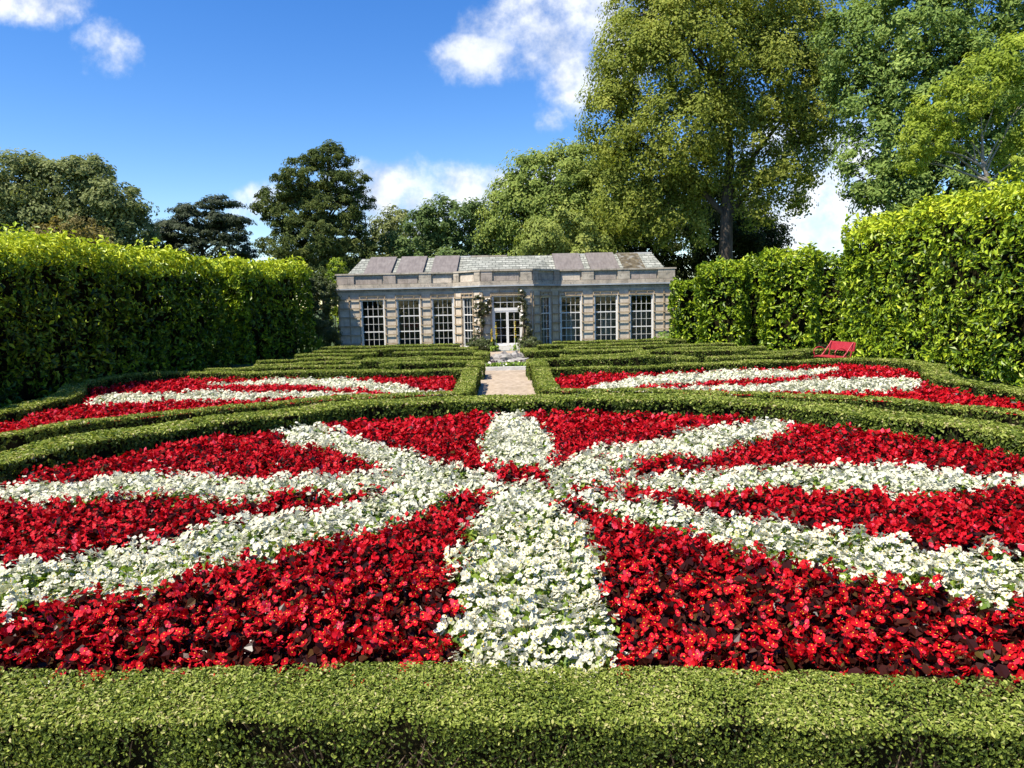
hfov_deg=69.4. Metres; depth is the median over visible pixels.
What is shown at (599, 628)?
white begonia
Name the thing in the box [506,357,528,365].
rock
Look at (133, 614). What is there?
red begonia
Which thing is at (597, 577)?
white begonia
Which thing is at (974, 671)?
red begonia
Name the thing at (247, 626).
red begonia
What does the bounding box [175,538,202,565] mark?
white begonia
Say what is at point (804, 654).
red begonia
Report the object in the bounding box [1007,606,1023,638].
red begonia
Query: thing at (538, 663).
white begonia
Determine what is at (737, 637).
red begonia
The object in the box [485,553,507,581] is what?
white begonia
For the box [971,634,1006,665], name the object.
red begonia
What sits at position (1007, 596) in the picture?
white begonia
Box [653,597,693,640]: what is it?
red begonia
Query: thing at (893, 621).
red begonia
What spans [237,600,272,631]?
red begonia
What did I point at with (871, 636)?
red begonia
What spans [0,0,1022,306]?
sky
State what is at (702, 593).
red begonia
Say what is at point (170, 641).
red begonia
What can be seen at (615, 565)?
red begonia
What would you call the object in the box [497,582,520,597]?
white begonia
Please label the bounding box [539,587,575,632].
white begonia
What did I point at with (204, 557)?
white begonia
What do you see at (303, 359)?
box hedge
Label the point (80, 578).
white begonia
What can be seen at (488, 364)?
plant
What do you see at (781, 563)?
white begonia
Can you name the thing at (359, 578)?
red begonia
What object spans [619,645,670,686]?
red begonia
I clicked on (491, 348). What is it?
mullein plant
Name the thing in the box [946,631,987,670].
red begonia
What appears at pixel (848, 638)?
red begonia
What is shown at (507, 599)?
white begonia
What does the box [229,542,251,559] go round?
white begonia
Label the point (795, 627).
red begonia
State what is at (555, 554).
white begonia
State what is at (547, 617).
white begonia
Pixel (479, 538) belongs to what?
white begonia
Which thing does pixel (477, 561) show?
white begonia
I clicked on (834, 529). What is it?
white begonia
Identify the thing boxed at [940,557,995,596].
white begonia
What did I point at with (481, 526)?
white begonia
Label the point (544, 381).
box hedge
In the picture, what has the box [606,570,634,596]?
red begonia
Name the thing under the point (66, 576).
white begonia
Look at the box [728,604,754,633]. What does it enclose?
red begonia
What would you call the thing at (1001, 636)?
red begonia
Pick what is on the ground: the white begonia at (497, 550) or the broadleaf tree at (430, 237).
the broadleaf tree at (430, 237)
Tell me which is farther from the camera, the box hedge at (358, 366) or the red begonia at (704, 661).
the box hedge at (358, 366)
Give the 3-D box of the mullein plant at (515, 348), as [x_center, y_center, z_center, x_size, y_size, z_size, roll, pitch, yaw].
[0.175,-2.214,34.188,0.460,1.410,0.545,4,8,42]
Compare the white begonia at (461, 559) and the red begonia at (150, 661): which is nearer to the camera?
the red begonia at (150, 661)
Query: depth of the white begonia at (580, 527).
6.11 m
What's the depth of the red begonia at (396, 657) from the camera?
4.18 m
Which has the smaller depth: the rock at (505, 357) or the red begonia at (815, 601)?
the red begonia at (815, 601)
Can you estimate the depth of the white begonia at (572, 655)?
3.99 m
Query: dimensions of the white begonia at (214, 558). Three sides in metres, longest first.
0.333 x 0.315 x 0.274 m
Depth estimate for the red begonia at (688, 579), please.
4.96 m
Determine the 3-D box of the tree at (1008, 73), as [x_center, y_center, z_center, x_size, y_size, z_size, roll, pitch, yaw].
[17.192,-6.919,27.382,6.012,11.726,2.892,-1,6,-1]
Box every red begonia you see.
[0,636,24,665]
[0,646,34,688]
[2,617,43,657]
[13,639,57,685]
[19,631,59,657]
[20,644,62,679]
[31,620,59,668]
[38,635,85,672]
[46,650,86,690]
[50,605,94,643]
[51,617,87,651]
[55,647,97,677]
[62,626,101,674]
[75,614,99,644]
[76,668,104,690]
[78,616,111,660]
[86,644,130,686]
[90,626,135,667]
[92,648,129,682]
[96,597,133,629]
[101,615,132,636]
[101,624,134,653]
[111,661,135,689]
[120,626,160,671]
[121,606,144,627]
[122,643,175,689]
[123,619,165,659]
[124,606,152,631]
[126,644,175,670]
[133,640,190,689]
[146,609,166,626]
[147,598,170,627]
[148,603,191,646]
[151,620,192,659]
[159,660,201,688]
[169,579,207,627]
[173,604,205,628]
[175,646,221,679]
[177,613,202,636]
[179,628,218,665]
[184,626,206,650]
[193,582,226,627]
[198,603,241,635]
[200,600,220,624]
[200,609,230,647]
[202,616,251,665]
[203,609,241,655]
[204,652,242,683]
[214,585,255,619]
[218,580,244,611]
[219,660,242,687]
[230,606,251,626]
[231,621,277,685]
[235,613,269,642]
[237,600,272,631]
[240,623,259,639]
[240,630,277,663]
[242,588,268,599]
[242,589,262,610]
[243,655,285,687]
[252,604,286,642]
[257,571,283,598]
[259,577,294,607]
[263,641,298,684]
[264,614,290,645]
[266,589,285,613]
[271,635,296,659]
[272,595,302,644]
[274,658,307,686]
[280,603,323,644]
[282,581,322,605]
[284,566,323,600]
[285,629,325,659]
[286,598,331,633]
[287,613,326,645]
[292,627,345,667]
[294,651,345,684]
[303,594,330,610]
[311,605,326,623]
[317,599,351,626]
[318,624,350,657]
[320,579,350,609]
[322,586,352,605]
[323,578,352,602]
[323,597,364,627]
[326,648,346,676]
[328,614,367,648]
[333,643,361,685]
[334,592,371,626]
[341,628,393,681]
[342,605,380,636]
[342,624,365,655]
[343,571,363,601]
[345,569,378,604]
[353,585,397,618]
[357,569,401,596]
[360,587,382,606]
[361,634,390,667]
[362,613,394,647]
[368,631,402,662]
[369,604,392,622]
[374,605,409,640]
[376,588,417,619]
[379,659,416,685]
[381,571,418,615]
[381,639,419,666]
[388,569,412,594]
[391,615,423,648]
[395,581,410,601]
[395,636,425,663]
[395,640,442,686]
[397,601,420,632]
[397,607,439,647]
[397,646,426,676]
[402,579,432,610]
[402,637,439,675]
[409,563,436,590]
[412,559,446,582]
[412,567,434,599]
[412,616,445,645]
[412,643,458,680]
[418,594,443,612]
[419,576,455,607]
[424,658,461,686]
[428,567,447,589]
[428,597,461,630]
[428,636,454,660]
[429,564,457,602]
[432,599,465,637]
[433,590,451,607]
[434,633,469,675]
[592,563,618,592]
[593,581,629,610]
[598,555,629,581]
[601,645,634,688]
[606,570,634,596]
[607,597,636,639]
[610,595,635,632]
[610,601,645,646]
[613,627,643,653]
[616,643,648,666]
[617,559,645,573]
[618,637,655,656]
[619,552,645,593]
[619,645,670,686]
[625,557,658,587]
[625,604,652,635]
[626,580,652,607]
[627,569,652,587]
[632,621,668,660]
[634,573,669,610]
[640,606,670,646]
[643,559,663,579]
[645,633,675,660]
[647,594,674,635]
[648,566,681,589]
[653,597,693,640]
[654,630,685,658]
[654,650,700,689]
[660,579,696,618]
[663,624,699,645]
[665,563,692,577]
[665,573,697,600]
[666,623,701,660]
[674,573,698,613]
[675,631,708,668]
[677,602,703,633]
[683,641,731,689]
[684,597,703,616]
[685,569,710,589]
[687,596,734,638]
[691,576,722,600]
[693,619,726,643]
[695,585,721,609]
[700,598,733,637]
[700,637,739,669]
[701,577,722,595]
[709,576,746,608]
[709,638,748,663]
[711,619,739,652]
[711,638,753,689]
[717,600,752,647]
[719,568,762,603]
[721,621,762,662]
[723,635,769,684]
[726,570,748,584]
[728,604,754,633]
[730,589,758,622]
[734,612,760,636]
[742,578,760,605]
[746,573,771,605]
[746,612,782,647]
[750,633,801,673]
[750,656,782,688]
[751,583,794,636]
[757,576,795,604]
[760,625,788,643]
[761,605,805,639]
[762,572,790,589]
[764,625,800,668]
[771,593,809,636]
[773,643,818,689]
[775,636,813,678]
[779,593,797,607]
[784,578,810,602]
[786,611,820,643]
[787,577,811,596]
[787,598,833,636]
[793,629,827,649]
[797,568,833,598]
[803,585,837,610]
[804,597,822,620]
[805,636,841,671]
[806,646,848,687]
[810,612,845,659]
[812,576,856,611]
[812,622,861,666]
[817,595,854,625]
[819,594,852,632]
[827,647,874,675]
[834,657,887,694]
[838,629,883,663]
[839,611,886,650]
[840,576,882,602]
[841,635,879,674]
[842,594,875,621]
[849,594,884,630]
[855,584,884,606]
[860,605,908,641]
[862,599,904,637]
[863,637,902,677]
[865,667,907,695]
[872,588,907,635]
[872,628,914,664]
[874,657,914,694]
[878,573,914,613]
[883,637,938,696]
[883,669,925,696]
[884,632,914,665]
[890,587,939,625]
[891,598,927,636]
[897,614,945,650]
[904,585,916,596]
[904,642,931,675]
[910,623,958,659]
[911,573,961,628]
[911,606,940,625]
[911,646,958,679]
[920,645,949,663]
[926,667,963,697]
[927,616,956,642]
[940,597,972,625]
[941,645,978,691]
[943,626,970,650]
[945,606,986,644]
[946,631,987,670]
[947,595,992,630]
[955,665,998,697]
[963,601,1011,635]
[971,631,1023,692]
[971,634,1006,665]
[971,653,1023,697]
[976,629,1021,645]
[981,612,1015,642]
[982,620,1023,649]
[992,604,1023,639]
[1000,646,1023,698]
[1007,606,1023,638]
[1014,669,1023,692]
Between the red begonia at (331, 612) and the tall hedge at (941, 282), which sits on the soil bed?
the red begonia at (331, 612)
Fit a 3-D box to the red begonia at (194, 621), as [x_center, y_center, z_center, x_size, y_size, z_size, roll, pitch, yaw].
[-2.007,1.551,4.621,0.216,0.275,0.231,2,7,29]
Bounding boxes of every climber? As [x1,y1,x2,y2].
[472,294,492,339]
[517,288,532,341]
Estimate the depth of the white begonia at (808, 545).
5.79 m
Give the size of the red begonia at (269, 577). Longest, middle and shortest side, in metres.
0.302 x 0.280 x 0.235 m
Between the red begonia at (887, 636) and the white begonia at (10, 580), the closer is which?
the red begonia at (887, 636)
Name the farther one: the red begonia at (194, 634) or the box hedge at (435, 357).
the box hedge at (435, 357)
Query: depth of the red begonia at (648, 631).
4.33 m
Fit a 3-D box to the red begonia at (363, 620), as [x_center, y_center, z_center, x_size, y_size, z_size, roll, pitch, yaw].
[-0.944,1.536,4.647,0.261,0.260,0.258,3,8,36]
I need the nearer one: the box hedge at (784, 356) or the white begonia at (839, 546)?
the white begonia at (839, 546)
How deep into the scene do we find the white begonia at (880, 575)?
5.01 m
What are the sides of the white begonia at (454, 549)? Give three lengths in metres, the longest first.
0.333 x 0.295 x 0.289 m
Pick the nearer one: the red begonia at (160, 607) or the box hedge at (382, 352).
the red begonia at (160, 607)
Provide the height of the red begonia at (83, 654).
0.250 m
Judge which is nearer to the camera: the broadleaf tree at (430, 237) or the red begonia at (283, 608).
the red begonia at (283, 608)
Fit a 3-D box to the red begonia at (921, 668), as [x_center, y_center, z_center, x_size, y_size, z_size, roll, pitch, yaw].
[2.127,1.522,3.955,0.301,0.356,0.287,0,6,14]
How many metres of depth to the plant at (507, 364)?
24.98 m
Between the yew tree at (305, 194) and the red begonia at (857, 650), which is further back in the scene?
the yew tree at (305, 194)
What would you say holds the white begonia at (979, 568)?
on the soil bed
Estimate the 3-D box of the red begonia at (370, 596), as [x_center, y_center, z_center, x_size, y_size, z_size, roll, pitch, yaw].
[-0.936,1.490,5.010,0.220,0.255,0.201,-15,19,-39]
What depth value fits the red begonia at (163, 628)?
4.50 m
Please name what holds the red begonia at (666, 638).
on the soil bed
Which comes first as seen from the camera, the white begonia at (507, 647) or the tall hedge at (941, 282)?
the white begonia at (507, 647)
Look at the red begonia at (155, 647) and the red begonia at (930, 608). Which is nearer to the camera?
the red begonia at (155, 647)
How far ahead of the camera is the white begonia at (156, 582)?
5.27 m
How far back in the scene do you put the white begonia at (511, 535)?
6.26 m
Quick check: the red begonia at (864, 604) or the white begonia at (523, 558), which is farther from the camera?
the white begonia at (523, 558)
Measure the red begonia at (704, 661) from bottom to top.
0.298 m
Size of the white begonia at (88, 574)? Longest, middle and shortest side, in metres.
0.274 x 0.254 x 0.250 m
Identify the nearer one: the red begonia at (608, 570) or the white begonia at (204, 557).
the red begonia at (608, 570)
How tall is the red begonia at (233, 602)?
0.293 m
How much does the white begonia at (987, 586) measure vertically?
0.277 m
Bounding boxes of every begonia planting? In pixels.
[0,362,1023,646]
[0,366,1023,594]
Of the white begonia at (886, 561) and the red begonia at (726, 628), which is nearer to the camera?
the red begonia at (726, 628)
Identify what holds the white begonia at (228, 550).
on the soil bed
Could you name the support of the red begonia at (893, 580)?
on the soil bed
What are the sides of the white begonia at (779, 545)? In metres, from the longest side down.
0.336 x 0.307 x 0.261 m
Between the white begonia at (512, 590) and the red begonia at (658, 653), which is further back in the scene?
the white begonia at (512, 590)
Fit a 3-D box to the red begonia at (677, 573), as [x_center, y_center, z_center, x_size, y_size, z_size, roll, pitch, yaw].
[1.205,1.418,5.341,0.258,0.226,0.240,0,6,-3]
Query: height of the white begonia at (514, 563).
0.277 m
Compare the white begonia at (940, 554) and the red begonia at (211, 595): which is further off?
the white begonia at (940, 554)
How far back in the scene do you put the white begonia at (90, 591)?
5.30 m
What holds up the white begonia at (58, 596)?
on the soil bed
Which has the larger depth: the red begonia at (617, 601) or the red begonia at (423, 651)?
the red begonia at (617, 601)
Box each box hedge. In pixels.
[0,367,481,451]
[0,392,1023,767]
[204,363,361,373]
[254,358,426,371]
[256,356,355,365]
[294,352,376,360]
[313,346,478,357]
[319,343,459,351]
[363,355,482,370]
[379,359,485,379]
[392,350,490,365]
[520,347,642,359]
[525,354,697,379]
[531,357,1023,428]
[537,341,668,351]
[552,338,686,345]
[559,348,750,362]
[564,342,735,351]
[658,345,766,351]
[704,352,803,364]
[749,347,850,359]
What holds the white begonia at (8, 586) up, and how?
on the soil bed
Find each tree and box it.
[0,147,162,261]
[152,194,260,322]
[247,139,389,333]
[359,203,415,256]
[376,192,506,257]
[470,137,641,255]
[512,208,614,255]
[573,0,866,260]
[608,163,796,289]
[801,0,1023,218]
[893,29,1023,217]
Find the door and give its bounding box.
[491,294,521,345]
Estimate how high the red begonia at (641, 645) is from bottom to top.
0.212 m
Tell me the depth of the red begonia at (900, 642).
4.27 m
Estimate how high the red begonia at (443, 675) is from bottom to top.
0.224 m
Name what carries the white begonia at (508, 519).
on the soil bed
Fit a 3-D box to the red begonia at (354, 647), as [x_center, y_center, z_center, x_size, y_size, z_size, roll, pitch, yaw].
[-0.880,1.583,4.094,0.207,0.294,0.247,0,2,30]
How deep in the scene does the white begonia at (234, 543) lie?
6.12 m
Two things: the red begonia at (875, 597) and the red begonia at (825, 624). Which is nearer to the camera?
the red begonia at (825, 624)
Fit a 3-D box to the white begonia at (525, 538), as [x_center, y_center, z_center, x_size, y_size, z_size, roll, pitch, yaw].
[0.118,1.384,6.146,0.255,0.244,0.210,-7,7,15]
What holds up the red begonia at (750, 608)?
on the soil bed
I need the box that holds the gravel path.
[477,351,535,398]
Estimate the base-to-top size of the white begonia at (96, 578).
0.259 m
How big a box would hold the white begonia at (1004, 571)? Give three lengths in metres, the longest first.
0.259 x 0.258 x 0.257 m
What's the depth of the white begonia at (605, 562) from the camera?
5.42 m
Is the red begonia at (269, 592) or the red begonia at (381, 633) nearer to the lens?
the red begonia at (381, 633)
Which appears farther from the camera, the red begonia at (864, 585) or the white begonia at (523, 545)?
the white begonia at (523, 545)
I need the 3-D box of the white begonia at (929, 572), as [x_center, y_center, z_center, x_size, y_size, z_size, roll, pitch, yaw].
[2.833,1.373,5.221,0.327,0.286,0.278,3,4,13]
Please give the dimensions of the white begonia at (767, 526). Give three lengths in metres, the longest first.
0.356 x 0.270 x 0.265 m
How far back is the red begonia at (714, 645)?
4.09 m
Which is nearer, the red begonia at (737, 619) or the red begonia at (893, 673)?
the red begonia at (893, 673)
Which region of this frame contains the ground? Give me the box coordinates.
[185,303,1023,387]
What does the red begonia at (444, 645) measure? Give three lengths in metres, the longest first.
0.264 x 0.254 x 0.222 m
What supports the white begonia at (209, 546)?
on the soil bed
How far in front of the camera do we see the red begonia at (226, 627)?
4.30 m
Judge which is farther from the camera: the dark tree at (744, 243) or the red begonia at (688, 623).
the dark tree at (744, 243)
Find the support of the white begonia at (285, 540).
on the soil bed
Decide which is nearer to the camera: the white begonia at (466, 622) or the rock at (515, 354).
the white begonia at (466, 622)
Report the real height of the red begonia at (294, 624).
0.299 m
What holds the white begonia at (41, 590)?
on the soil bed
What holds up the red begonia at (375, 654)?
on the soil bed
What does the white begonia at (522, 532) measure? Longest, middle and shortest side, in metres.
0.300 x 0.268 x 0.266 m
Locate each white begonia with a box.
[0,577,28,592]
[0,584,20,609]
[0,586,19,612]
[0,586,48,617]
[0,591,49,624]
[0,605,17,629]
[10,558,48,594]
[17,581,36,601]
[30,578,77,614]
[35,560,70,590]
[37,592,66,621]
[38,579,63,594]
[47,573,76,590]
[48,582,81,608]
[54,559,89,587]
[61,572,93,599]
[73,571,93,589]
[77,561,101,575]
[81,584,104,597]
[90,566,116,591]
[91,565,121,582]
[92,574,126,599]
[96,587,126,625]
[109,568,145,597]
[117,546,145,583]
[119,580,139,611]
[131,582,162,612]
[133,556,168,576]
[139,570,173,598]
[140,562,171,591]
[143,554,181,569]
[152,568,181,589]
[154,551,184,574]
[165,563,182,593]
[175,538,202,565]
[180,548,204,572]
[181,557,201,571]
[189,549,233,575]
[193,538,224,560]
[199,552,214,572]
[215,554,241,579]
[221,549,239,571]
[226,537,249,557]
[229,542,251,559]
[236,551,261,569]
[251,536,273,560]
[252,533,290,566]
[258,552,280,575]
[261,531,289,552]
[272,537,306,572]
[282,525,302,558]
[298,531,312,547]
[327,531,357,545]
[432,614,473,645]
[442,541,478,568]
[442,547,475,571]
[443,612,482,652]
[443,651,488,686]
[446,560,466,597]
[446,581,471,616]
[447,560,489,598]
[451,578,490,618]
[452,539,476,565]
[457,516,480,543]
[460,630,502,674]
[460,656,492,686]
[464,518,488,544]
[464,580,498,594]
[464,592,509,631]
[464,611,493,656]
[465,564,499,584]
[468,543,486,558]
[468,614,511,654]
[471,532,486,550]
[471,554,485,566]
[472,597,501,634]
[473,545,492,562]
[473,646,513,681]
[475,579,503,616]
[477,518,501,548]
[477,525,505,550]
[477,538,507,564]
[480,561,515,593]
[482,635,521,683]
[483,641,526,687]
[484,508,515,538]
[484,518,514,545]
[485,539,508,559]
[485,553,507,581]
[486,596,513,612]
[487,612,526,645]
[489,557,521,583]
[494,518,518,541]
[494,532,509,543]
[494,596,538,632]
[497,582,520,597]
[498,552,518,572]
[499,528,521,547]
[499,614,531,660]
[500,540,523,556]
[501,547,517,560]
[502,584,528,628]
[503,556,524,573]
[504,553,538,568]
[505,560,534,595]
[509,557,550,580]
[509,641,539,665]
[510,629,550,668]
[511,535,531,556]
[511,660,549,688]
[514,613,546,646]
[515,518,537,542]
[515,543,547,563]
[516,516,544,538]
[517,537,544,556]
[517,588,544,627]
[519,519,548,545]
[520,578,557,621]
[522,558,566,591]
[526,555,551,589]
[526,615,563,658]
[526,645,558,686]
[530,568,574,611]
[532,542,557,557]
[534,605,563,636]
[535,533,560,555]
[535,614,582,663]
[539,518,569,545]
[539,552,559,581]
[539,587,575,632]
[543,548,562,564]
[544,601,584,635]
[548,646,587,689]
[549,541,570,559]
[549,617,567,654]
[550,585,583,616]
[551,530,568,540]
[551,551,573,575]
[551,568,574,585]
[556,645,596,674]
[557,521,583,544]
[557,613,603,654]
[559,559,581,577]
[559,589,594,620]
[560,582,582,603]
[561,528,590,556]
[561,607,594,653]
[562,547,593,576]
[565,560,597,596]
[566,522,587,536]
[568,518,595,546]
[573,547,599,563]
[573,576,603,604]
[574,541,592,552]
[576,562,605,584]
[580,600,619,647]
[581,624,611,653]
[581,639,604,667]
[582,584,601,623]
[582,588,620,623]
[582,648,620,688]
[583,541,609,579]
[584,631,622,674]
[586,608,611,625]
[591,560,616,576]
[596,635,629,656]
[690,521,710,542]
[703,519,725,536]
[704,526,730,542]
[708,530,739,557]
[719,521,741,535]
[720,528,738,538]
[726,537,749,558]
[728,517,761,548]
[729,538,754,556]
[743,529,776,564]
[743,534,772,549]
[755,516,780,539]
[758,546,782,574]
[761,526,792,559]
[762,528,789,551]
[771,520,800,548]
[771,550,795,578]
[779,545,805,568]
[781,530,818,551]
[783,534,813,555]
[785,540,805,560]
[793,548,828,579]
[801,541,832,560]
[809,529,833,544]
[809,534,830,556]
[810,544,847,575]
[811,546,837,566]
[813,563,845,585]
[815,525,849,556]
[818,542,849,583]
[819,544,841,557]
[836,552,867,573]
[838,523,872,556]
[841,541,866,557]
[842,561,869,585]
[843,553,868,581]
[844,523,869,550]
[851,551,877,567]
[851,568,893,593]
[853,539,888,560]
[854,555,886,582]
[859,537,896,557]
[865,532,887,549]
[867,552,894,571]
[874,537,913,561]
[874,555,908,577]
[884,531,918,562]
[885,547,913,568]
[886,563,925,589]
[893,558,935,586]
[899,561,924,583]
[902,549,928,564]
[902,550,926,579]
[911,552,954,591]
[914,557,947,570]
[915,555,954,578]
[916,579,953,606]
[920,547,944,567]
[940,547,975,581]
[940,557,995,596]
[943,569,979,593]
[945,544,973,571]
[947,572,992,611]
[960,544,993,570]
[961,578,1001,606]
[963,555,992,580]
[967,564,991,584]
[968,571,1000,593]
[970,590,1006,617]
[972,592,1008,617]
[974,534,1016,570]
[981,559,1019,586]
[982,560,1022,579]
[985,573,1015,600]
[985,588,1023,611]
[997,576,1023,608]
[1007,561,1023,578]
[1015,567,1023,580]
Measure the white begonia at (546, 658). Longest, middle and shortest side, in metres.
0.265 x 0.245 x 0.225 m
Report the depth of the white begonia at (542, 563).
5.40 m
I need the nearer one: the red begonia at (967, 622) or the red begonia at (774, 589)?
the red begonia at (967, 622)
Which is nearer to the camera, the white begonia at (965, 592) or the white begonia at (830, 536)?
the white begonia at (965, 592)
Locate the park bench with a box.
[813,340,855,358]
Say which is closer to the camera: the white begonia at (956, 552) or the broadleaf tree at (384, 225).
the white begonia at (956, 552)
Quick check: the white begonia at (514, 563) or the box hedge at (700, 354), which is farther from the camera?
the box hedge at (700, 354)
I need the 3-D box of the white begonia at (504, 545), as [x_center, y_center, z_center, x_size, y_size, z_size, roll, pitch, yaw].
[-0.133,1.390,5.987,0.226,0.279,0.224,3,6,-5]
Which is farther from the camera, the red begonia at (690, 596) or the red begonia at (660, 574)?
the red begonia at (660, 574)
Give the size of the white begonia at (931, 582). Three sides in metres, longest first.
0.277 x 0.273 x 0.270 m
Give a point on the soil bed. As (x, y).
(682, 571)
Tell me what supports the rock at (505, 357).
on the rockery soil
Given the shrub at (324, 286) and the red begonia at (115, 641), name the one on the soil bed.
the red begonia at (115, 641)
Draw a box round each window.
[360,299,385,347]
[396,298,421,343]
[431,297,454,345]
[462,297,472,346]
[541,295,550,343]
[560,295,581,342]
[594,294,617,339]
[630,293,653,340]
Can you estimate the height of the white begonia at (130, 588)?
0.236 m
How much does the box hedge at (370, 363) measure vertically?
0.544 m
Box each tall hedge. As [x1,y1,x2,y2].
[0,221,234,407]
[202,248,317,364]
[667,276,698,343]
[693,256,752,345]
[716,247,864,344]
[755,241,824,350]
[834,164,1023,387]
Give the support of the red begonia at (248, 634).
on the soil bed
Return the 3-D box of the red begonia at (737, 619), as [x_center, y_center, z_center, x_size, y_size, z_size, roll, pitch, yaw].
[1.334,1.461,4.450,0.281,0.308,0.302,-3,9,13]
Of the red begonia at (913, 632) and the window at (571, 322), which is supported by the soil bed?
the red begonia at (913, 632)
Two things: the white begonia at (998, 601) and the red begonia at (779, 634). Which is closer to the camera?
the red begonia at (779, 634)
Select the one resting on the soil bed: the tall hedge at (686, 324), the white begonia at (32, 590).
the white begonia at (32, 590)
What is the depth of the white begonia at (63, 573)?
5.54 m
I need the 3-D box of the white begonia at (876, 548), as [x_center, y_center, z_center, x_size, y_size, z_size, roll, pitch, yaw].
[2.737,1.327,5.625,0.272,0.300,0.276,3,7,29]
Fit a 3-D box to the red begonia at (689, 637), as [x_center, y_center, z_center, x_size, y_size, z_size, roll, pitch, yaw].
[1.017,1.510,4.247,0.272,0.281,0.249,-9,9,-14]
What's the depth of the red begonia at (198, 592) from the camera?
4.89 m
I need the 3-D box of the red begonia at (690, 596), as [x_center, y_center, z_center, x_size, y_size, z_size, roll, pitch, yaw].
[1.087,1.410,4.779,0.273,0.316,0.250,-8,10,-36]
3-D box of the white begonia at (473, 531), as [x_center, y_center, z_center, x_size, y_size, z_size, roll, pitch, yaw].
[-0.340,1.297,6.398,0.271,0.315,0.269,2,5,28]
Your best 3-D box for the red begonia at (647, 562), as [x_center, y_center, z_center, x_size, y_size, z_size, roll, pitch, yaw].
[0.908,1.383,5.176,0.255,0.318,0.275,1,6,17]
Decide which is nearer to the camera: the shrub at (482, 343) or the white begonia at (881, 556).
the white begonia at (881, 556)
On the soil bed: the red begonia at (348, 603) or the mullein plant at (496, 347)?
the red begonia at (348, 603)
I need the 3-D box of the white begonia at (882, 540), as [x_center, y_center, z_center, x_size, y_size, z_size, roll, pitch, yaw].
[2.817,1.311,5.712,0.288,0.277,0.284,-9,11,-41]
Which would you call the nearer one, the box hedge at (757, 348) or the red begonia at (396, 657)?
the red begonia at (396, 657)
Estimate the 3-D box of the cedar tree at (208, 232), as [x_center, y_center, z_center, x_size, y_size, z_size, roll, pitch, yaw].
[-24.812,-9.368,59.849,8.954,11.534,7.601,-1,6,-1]
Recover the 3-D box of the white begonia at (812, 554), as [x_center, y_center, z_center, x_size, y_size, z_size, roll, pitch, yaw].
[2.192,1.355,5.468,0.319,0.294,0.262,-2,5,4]
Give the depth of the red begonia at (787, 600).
4.80 m
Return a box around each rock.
[485,359,505,364]
[491,350,506,359]
[499,353,513,364]
[504,351,522,357]
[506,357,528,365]
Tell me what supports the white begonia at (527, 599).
on the soil bed
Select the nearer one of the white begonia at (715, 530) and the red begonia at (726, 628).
the red begonia at (726, 628)
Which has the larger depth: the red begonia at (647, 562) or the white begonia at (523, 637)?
the red begonia at (647, 562)
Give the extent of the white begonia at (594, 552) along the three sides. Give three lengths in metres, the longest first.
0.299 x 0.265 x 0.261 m
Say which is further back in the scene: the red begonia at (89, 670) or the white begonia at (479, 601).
the white begonia at (479, 601)
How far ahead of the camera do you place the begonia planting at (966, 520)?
7.41 m
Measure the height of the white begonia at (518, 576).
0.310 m
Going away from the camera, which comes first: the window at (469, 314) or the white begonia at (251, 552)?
the white begonia at (251, 552)
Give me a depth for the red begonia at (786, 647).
4.12 m
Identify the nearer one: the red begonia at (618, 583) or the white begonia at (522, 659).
the white begonia at (522, 659)
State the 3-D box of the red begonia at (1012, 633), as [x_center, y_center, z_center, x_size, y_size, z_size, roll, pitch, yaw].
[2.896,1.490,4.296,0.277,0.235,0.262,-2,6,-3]
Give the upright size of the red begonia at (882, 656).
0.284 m
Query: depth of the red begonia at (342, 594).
5.02 m
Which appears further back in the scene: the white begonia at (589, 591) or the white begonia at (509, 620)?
the white begonia at (589, 591)
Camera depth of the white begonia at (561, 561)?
5.44 m
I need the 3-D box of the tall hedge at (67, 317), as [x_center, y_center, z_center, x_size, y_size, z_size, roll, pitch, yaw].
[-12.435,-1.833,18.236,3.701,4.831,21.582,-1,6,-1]
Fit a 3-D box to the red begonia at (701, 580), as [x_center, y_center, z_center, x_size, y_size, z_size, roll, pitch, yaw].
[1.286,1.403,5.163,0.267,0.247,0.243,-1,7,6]
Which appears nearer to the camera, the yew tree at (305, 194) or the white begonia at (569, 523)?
the white begonia at (569, 523)
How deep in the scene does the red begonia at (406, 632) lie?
4.43 m
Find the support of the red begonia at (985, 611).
on the soil bed
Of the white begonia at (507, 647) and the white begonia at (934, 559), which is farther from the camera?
the white begonia at (934, 559)
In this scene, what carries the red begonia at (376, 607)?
on the soil bed
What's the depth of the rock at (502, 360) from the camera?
26.25 m
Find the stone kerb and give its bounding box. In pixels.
[486,366,525,370]
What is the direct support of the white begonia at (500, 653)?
on the soil bed
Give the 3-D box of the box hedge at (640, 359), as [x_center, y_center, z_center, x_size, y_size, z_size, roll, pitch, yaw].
[3.030,-0.537,22.470,5.269,0.552,2.792,-1,6,-1]
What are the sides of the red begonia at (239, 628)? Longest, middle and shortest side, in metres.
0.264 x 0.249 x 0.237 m
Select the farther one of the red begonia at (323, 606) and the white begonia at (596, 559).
the white begonia at (596, 559)
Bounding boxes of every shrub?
[29,214,123,271]
[296,276,342,346]
[325,257,347,338]
[464,336,498,350]
[517,336,541,348]
[653,331,671,337]
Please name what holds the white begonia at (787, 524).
on the soil bed
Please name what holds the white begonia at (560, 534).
on the soil bed
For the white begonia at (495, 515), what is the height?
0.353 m
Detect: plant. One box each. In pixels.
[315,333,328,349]
[485,362,495,366]
[487,329,495,351]
[492,322,499,351]
[494,362,503,366]
[501,360,511,366]
[510,321,521,350]
[516,361,525,365]
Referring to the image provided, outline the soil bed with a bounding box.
[0,466,1022,697]
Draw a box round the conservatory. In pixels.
[334,252,676,350]
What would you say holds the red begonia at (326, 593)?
on the soil bed
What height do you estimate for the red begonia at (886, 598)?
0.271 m
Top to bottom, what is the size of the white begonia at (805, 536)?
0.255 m

